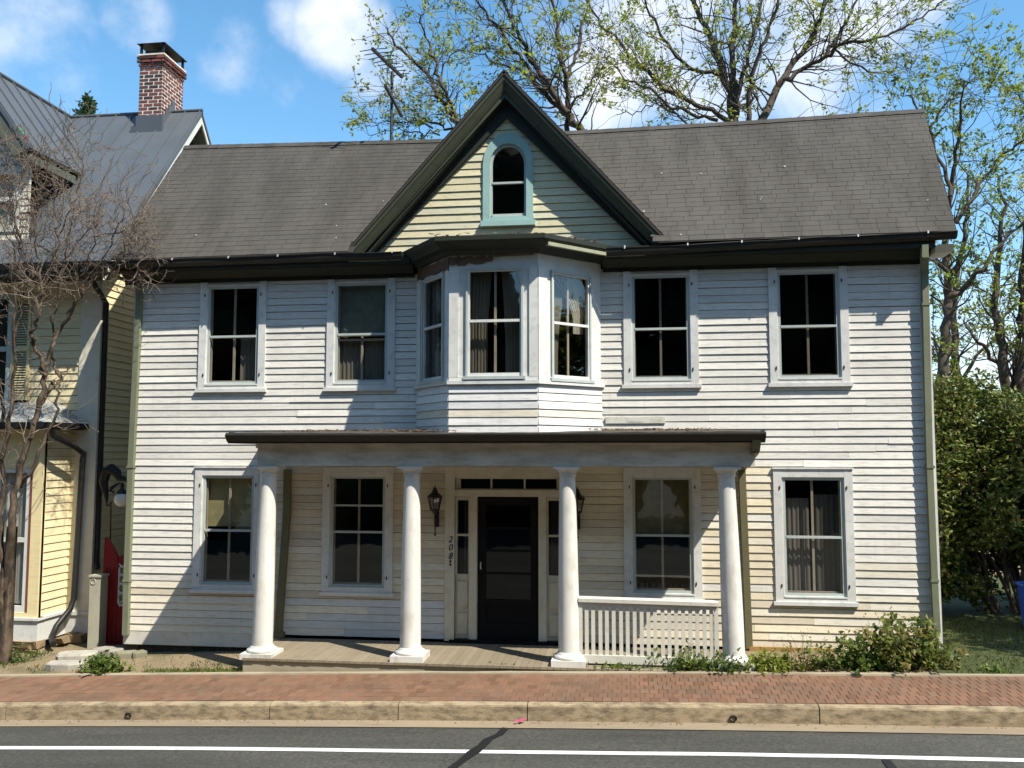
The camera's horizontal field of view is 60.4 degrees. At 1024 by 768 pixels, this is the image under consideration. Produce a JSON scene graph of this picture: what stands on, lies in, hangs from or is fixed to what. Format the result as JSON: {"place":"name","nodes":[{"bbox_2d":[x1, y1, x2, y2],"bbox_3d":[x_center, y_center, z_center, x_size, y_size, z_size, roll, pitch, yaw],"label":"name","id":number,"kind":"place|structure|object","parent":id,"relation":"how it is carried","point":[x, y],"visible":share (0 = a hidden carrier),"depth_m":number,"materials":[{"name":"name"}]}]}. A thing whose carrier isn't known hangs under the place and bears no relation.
{"place":"outdoors","nodes":[
{"label":"outdoors","id":0,"kind":"place"},
{"bbox_2d":[0,648,245,673],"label":"rough grass","id":1,"kind":"structure","parent":0,"point":[193,670],"depth_m":11.95,"materials":[{"name":"green plant"}]},
{"bbox_2d":[0,493,1020,673],"bbox_3d":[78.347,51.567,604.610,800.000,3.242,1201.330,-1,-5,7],"label":"ground","id":2,"kind":"structure","parent":0,"point":[159,660],"depth_m":12.38,"materials":[{"name":"soil"}]},
{"bbox_2d":[11,642,41,662],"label":"leafy shoot","id":3,"kind":"object","parent":2,"relation":"on","point":[20,658],"visible":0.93,"depth_m":12.73,"materials":[{"name":"green plant"}]},
{"bbox_2d":[45,660,85,670],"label":"stone slab","id":4,"kind":"structure","parent":2,"relation":"on","point":[62,665],"depth_m":12.06,"materials":[{"name":"grey stone"}]},
{"bbox_2d":[55,650,97,661],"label":"stone slab","id":5,"kind":"structure","parent":2,"relation":"on","point":[74,655],"depth_m":12.54,"materials":[{"name":"grey stone"}]},
{"bbox_2d":[72,90,98,114],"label":"conifer","id":6,"kind":"object","parent":2,"relation":"on","point":[84,109],"visible":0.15,"depth_m":42.52,"materials":[{"name":"green plant"}]},
{"bbox_2d":[0,87,182,663],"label":"bare tree","id":7,"kind":"object","parent":2,"relation":"on","point":[8,557],"visible":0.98,"depth_m":12.93,"materials":[{"name":"brown plant"}]},
{"bbox_2d":[87,573,109,648],"bbox_3d":[-6.425,3.533,13.648,0.209,1.145,0.230,-1,-5,7],"label":"gate post","id":8,"kind":"object","parent":2,"relation":"on","point":[97,613],"visible":0.97,"depth_m":13.57,"materials":[{"name":"paint"}]},
{"bbox_2d":[103,538,123,644],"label":"garden gate","id":9,"kind":"structure","parent":8,"relation":"attached to","point":[113,563],"depth_m":13.80,"materials":[{"name":"red paint"}]},
{"bbox_2d":[0,42,211,652],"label":"yellow house","id":10,"kind":"structure","parent":2,"relation":"on","point":[63,518],"depth_m":14.55,"materials":[{"name":"yellow wood"}]},
{"bbox_2d":[0,293,16,402],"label":"window","id":11,"kind":"structure","parent":10,"relation":"in","point":[7,349],"depth_m":14.67,"materials":[{"name":"paint"}]},
{"bbox_2d":[0,167,20,231],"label":"window","id":12,"kind":"structure","parent":10,"relation":"in","point":[19,168],"depth_m":14.74,"materials":[{"name":"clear glass"}]},
{"bbox_2d":[0,468,30,612],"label":"window","id":13,"kind":"structure","parent":10,"relation":"in","point":[23,495],"depth_m":13.71,"materials":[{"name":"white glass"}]},
{"bbox_2d":[99,464,126,539],"bbox_3d":[-6.375,1.884,14.077,0.518,1.212,0.238,-1,-5,7],"label":"globe lamp","id":14,"kind":"object","parent":10,"relation":"attached to","point":[113,470],"visible":0.92,"depth_m":14.06,"materials":[{"name":"black metal"}]},
{"bbox_2d":[77,649,135,675],"bbox_3d":[-5.465,3.794,11.862,0.656,0.415,0.623,4,-6,-38],"label":"weed clump","id":15,"kind":"object","parent":2,"relation":"on","point":[100,663],"visible":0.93,"depth_m":11.77,"materials":[{"name":"green plant"}]},
{"bbox_2d":[92,646,124,655],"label":"stone slab","id":16,"kind":"structure","parent":2,"relation":"on","point":[113,649],"depth_m":12.98,"materials":[{"name":"grey stone"}]},
{"bbox_2d":[115,650,136,658],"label":"stone slab","id":17,"kind":"structure","parent":2,"relation":"on","point":[124,654],"depth_m":12.65,"materials":[{"name":"grey stone"}]},
{"bbox_2d":[132,649,146,658],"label":"stone slab","id":18,"kind":"structure","parent":2,"relation":"on","point":[142,653],"depth_m":12.67,"materials":[{"name":"grey stone"}]},
{"bbox_2d":[340,0,507,140],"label":"leafing tree","id":19,"kind":"object","parent":2,"relation":"on","point":[447,103],"visible":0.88,"depth_m":19.79,"materials":[{"name":"green plant"}]},
{"bbox_2d":[107,69,957,671],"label":"clapboard house","id":20,"kind":"structure","parent":2,"relation":"on","point":[755,295],"depth_m":12.53,"materials":[{"name":"paint"}]},
{"bbox_2d":[189,466,260,593],"bbox_3d":[-4.201,2.153,13.054,1.097,1.854,0.193,-1,-5,7],"label":"window","id":21,"kind":"structure","parent":20,"relation":"in","point":[228,496],"depth_m":13.07,"materials":[{"name":"paint"}]},
{"bbox_2d":[195,279,266,392],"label":"window","id":22,"kind":"structure","parent":20,"relation":"in","point":[253,347],"depth_m":13.25,"materials":[{"name":"paint"}]},
{"bbox_2d":[318,467,394,596],"bbox_3d":[-2.233,2.132,12.794,1.115,1.854,0.178,-1,-5,7],"label":"window","id":23,"kind":"structure","parent":20,"relation":"in","point":[329,587],"depth_m":12.75,"materials":[{"name":"paint"}]},
{"bbox_2d":[323,276,396,390],"bbox_3d":[-2.219,-0.736,13.045,1.097,1.691,0.222,-1,-5,7],"label":"window","id":24,"kind":"structure","parent":20,"relation":"in","point":[362,309],"depth_m":13.08,"materials":[{"name":"paint"}]},
{"bbox_2d":[342,47,435,139],"bbox_3d":[-2.046,-4.585,15.090,1.673,1.760,1.694,-1,-5,7],"label":"tv antenna","id":25,"kind":"object","parent":20,"relation":"attached to","point":[393,69],"visible":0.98,"depth_m":15.11,"materials":[{"name":"metal"}]},
{"bbox_2d":[418,272,443,384],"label":"window","id":26,"kind":"structure","parent":20,"relation":"in","point":[438,293],"depth_m":12.65,"materials":[{"name":"paint"}]},
{"bbox_2d":[463,266,525,379],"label":"window","id":27,"kind":"structure","parent":20,"relation":"in","point":[478,280],"depth_m":12.05,"materials":[{"name":"paint"}]},
{"bbox_2d":[279,428,716,431],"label":"leaf litter","id":28,"kind":"object","parent":20,"relation":"on","point":[420,430],"visible":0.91,"depth_m":11.93,"materials":[{"name":"brown plant"}]},
{"bbox_2d":[402,233,610,431],"bbox_3d":[-0.100,-0.661,12.172,3.495,2.691,1.135,-1,-5,7],"label":"bay window","id":29,"kind":"structure","parent":20,"relation":"in","point":[535,403],"depth_m":11.95,"materials":[{"name":"paint"}]},
{"bbox_2d":[456,478,558,489],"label":"transom window","id":30,"kind":"structure","parent":20,"relation":"in","point":[458,480],"depth_m":12.62,"materials":[{"name":"beige paint"}]},
{"bbox_2d":[480,132,534,226],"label":"arched window","id":31,"kind":"structure","parent":20,"relation":"in","point":[502,141],"depth_m":12.86,"materials":[{"name":"teal paint"}]},
{"bbox_2d":[478,497,538,639],"bbox_3d":[-0.056,2.616,12.507,0.874,2.010,0.109,-1,-5,7],"label":"front door","id":32,"kind":"structure","parent":20,"relation":"in","point":[518,619],"depth_m":12.50,"materials":[{"name":"black wood"}]},
{"bbox_2d":[429,231,596,242],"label":"leaf litter","id":33,"kind":"object","parent":20,"relation":"on","point":[517,232],"visible":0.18,"depth_m":11.97,"materials":[{"name":"brown plant"}]},
{"bbox_2d":[550,270,594,383],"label":"window","id":34,"kind":"structure","parent":20,"relation":"in","point":[569,285],"depth_m":12.31,"materials":[{"name":"paint"}]},
{"bbox_2d":[622,268,701,387],"bbox_3d":[2.105,-0.782,12.466,1.101,1.691,0.178,-1,-5,7],"label":"window","id":35,"kind":"structure","parent":20,"relation":"in","point":[691,379],"depth_m":12.41,"materials":[{"name":"paint"}]},
{"bbox_2d":[622,467,704,599],"bbox_3d":[2.093,2.088,12.243,1.121,1.854,0.190,-1,-5,7],"label":"window","id":36,"kind":"structure","parent":20,"relation":"in","point":[662,502],"depth_m":12.25,"materials":[{"name":"paint"}]},
{"bbox_2d":[768,264,853,386],"bbox_3d":[4.106,-0.803,12.208,1.124,1.691,0.178,-1,-5,7],"label":"window","id":37,"kind":"structure","parent":20,"relation":"in","point":[842,377],"depth_m":12.15,"materials":[{"name":"paint"}]},
{"bbox_2d":[772,467,858,606],"bbox_3d":[4.104,2.068,12.000,1.103,1.854,0.222,-1,-5,7],"label":"window","id":38,"kind":"structure","parent":20,"relation":"in","point":[832,516],"depth_m":12.01,"materials":[{"name":"paint"}]},
{"bbox_2d":[930,302,1023,322],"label":"utility wire","id":39,"kind":"object","parent":20,"relation":"attached to","point":[976,314],"visible":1,"depth_m":12.98,"materials":[{"name":"black metal"}]},
{"bbox_2d":[406,0,675,130],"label":"leafing tree","id":40,"kind":"object","parent":2,"relation":"on","point":[545,89],"visible":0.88,"depth_m":21.47,"materials":[{"name":"green plant"}]},
{"bbox_2d":[583,660,653,671],"bbox_3d":[1.288,3.542,10.985,0.965,0.234,0.359,-1,-5,7],"label":"weed clump","id":41,"kind":"object","parent":2,"relation":"on","point":[617,666],"visible":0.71,"depth_m":10.93,"materials":[{"name":"green plant"}]},
{"bbox_2d":[643,639,718,672],"bbox_3d":[2.133,3.416,10.911,1.008,0.466,0.628,-1,-5,7],"label":"weed clump","id":42,"kind":"object","parent":2,"relation":"on","point":[684,665],"visible":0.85,"depth_m":10.83,"materials":[{"name":"green plant"}]},
{"bbox_2d":[694,647,765,674],"bbox_3d":[2.723,3.426,10.851,0.907,0.381,0.578,1,-5,-15],"label":"weed clump","id":43,"kind":"object","parent":2,"relation":"on","point":[723,666],"visible":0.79,"depth_m":10.70,"materials":[{"name":"green plant"}]},
{"bbox_2d":[512,0,1003,130],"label":"leafing tree","id":44,"kind":"object","parent":2,"relation":"on","point":[732,86],"visible":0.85,"depth_m":23.62,"materials":[{"name":"green plant"}]},
{"bbox_2d":[737,646,817,675],"bbox_3d":[3.224,3.420,10.699,0.875,0.388,0.722,-3,-5,33],"label":"weed clump","id":45,"kind":"object","parent":2,"relation":"on","point":[780,666],"visible":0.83,"depth_m":10.70,"materials":[{"name":"green plant"}]},
{"bbox_2d":[773,631,829,671],"bbox_3d":[3.557,3.293,10.764,0.722,0.573,0.496,-1,-5,7],"label":"weed clump","id":46,"kind":"object","parent":2,"relation":"on","point":[800,658],"visible":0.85,"depth_m":10.76,"materials":[{"name":"green plant"}]},
{"bbox_2d":[797,630,904,676],"bbox_3d":[4.211,3.340,10.814,1.243,0.563,0.893,3,-5,-33],"label":"leafy bush","id":47,"kind":"object","parent":2,"relation":"on","point":[864,663],"visible":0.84,"depth_m":10.68,"materials":[{"name":"green plant"}]},
{"bbox_2d":[838,606,968,676],"bbox_3d":[4.776,3.183,10.785,1.554,0.834,1.113,-1,-5,7],"label":"leafy bush","id":48,"kind":"object","parent":2,"relation":"on","point":[899,648],"visible":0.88,"depth_m":10.66,"materials":[{"name":"green plant"}]},
{"bbox_2d":[850,19,1023,407],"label":"leafing tree","id":49,"kind":"object","parent":2,"relation":"on","point":[947,350],"visible":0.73,"depth_m":19.98,"materials":[{"name":"green plant"}]},
{"bbox_2d":[906,30,1023,565],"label":"leafing tree","id":50,"kind":"object","parent":2,"relation":"on","point":[1001,361],"visible":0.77,"depth_m":21.47,"materials":[{"name":"green plant"}]},
{"bbox_2d":[929,575,1023,673],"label":"lawn","id":51,"kind":"structure","parent":2,"relation":"on","point":[956,607],"depth_m":12.44,"materials":[{"name":"plant"}]},
{"bbox_2d":[978,662,1011,673],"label":"weed clump","id":52,"kind":"object","parent":51,"relation":"on","point":[994,669],"visible":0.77,"depth_m":10.42,"materials":[{"name":"green plant"}]},
{"bbox_2d":[929,73,1023,488],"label":"leafing tree","id":53,"kind":"object","parent":2,"relation":"on","point":[956,300],"visible":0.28,"depth_m":23.25,"materials":[{"name":"green plant"}]},
{"bbox_2d":[932,367,1023,614],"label":"hedge","id":54,"kind":"object","parent":2,"relation":"on","point":[988,518],"visible":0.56,"depth_m":14.16,"materials":[{"name":"green plant"}]},
{"bbox_2d":[970,388,1015,488],"bbox_3d":[18.162,2.659,32.390,3.473,5.304,3.238,-4,-6,43],"label":"leafy tree","id":55,"kind":"object","parent":2,"relation":"on","point":[985,412],"visible":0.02,"depth_m":32.78,"materials":[{"name":"green plant"}]},
{"bbox_2d":[1015,581,1023,625],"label":"storage tub","id":56,"kind":"object","parent":2,"relation":"on","point":[1020,586],"visible":1,"depth_m":13.08,"materials":[{"name":"blue plastic"}]},
{"bbox_2d":[0,726,1023,767],"bbox_3d":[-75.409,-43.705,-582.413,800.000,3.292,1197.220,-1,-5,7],"label":"road","id":57,"kind":"structure","parent":0,"point":[812,742],"depth_m":8.88,"materials":[{"name":"grey asphalt"}]},
{"bbox_2d":[447,727,508,767],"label":"tar seal","id":58,"kind":"object","parent":57,"relation":"on","point":[478,748],"visible":1,"depth_m":8.81,"materials":[{"name":"black asphalt"}]},
{"bbox_2d":[0,720,1023,734],"bbox_3d":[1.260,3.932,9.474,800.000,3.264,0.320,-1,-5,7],"label":"gutter pan","id":59,"kind":"object","parent":57,"relation":"on","point":[693,726],"visible":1,"depth_m":9.62,"materials":[{"name":"concrete"}]},
{"bbox_2d":[8,719,1004,728],"bbox_3d":[0.046,3.778,9.659,14.385,0.436,0.276,-1,-5,7],"label":"gutter grit","id":60,"kind":"object","parent":59,"relation":"on","point":[538,721],"visible":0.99,"depth_m":9.66,"materials":[{"name":"gravel"}]},
{"bbox_2d":[0,746,1023,761],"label":"road line","id":61,"kind":"object","parent":57,"relation":"on","point":[539,752],"visible":1,"depth_m":8.70,"materials":[{"name":"paint"}]},
{"bbox_2d":[882,760,896,767],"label":"tar seal","id":62,"kind":"object","parent":57,"relation":"on","point":[889,763],"visible":1,"depth_m":8.07,"materials":[{"name":"grey asphalt"}]},
{"bbox_2d":[0,674,1023,706],"bbox_3d":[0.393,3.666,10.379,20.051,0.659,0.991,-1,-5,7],"label":"sidewalk","id":63,"kind":"structure","parent":0,"point":[584,688],"depth_m":10.39,"materials":[{"name":"brick"}]},
{"bbox_2d":[0,701,1023,726],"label":"kerb","id":64,"kind":"structure","parent":63,"relation":"on","point":[879,714],"depth_m":9.81,"materials":[{"name":"concrete"}]},
{"bbox_2d":[0,671,1023,676],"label":"edging strip","id":65,"kind":"object","parent":63,"relation":"on","point":[550,672],"visible":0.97,"depth_m":10.94,"materials":[{"name":"concrete"}]},
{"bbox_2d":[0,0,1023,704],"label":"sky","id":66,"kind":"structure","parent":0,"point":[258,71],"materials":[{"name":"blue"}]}
]}

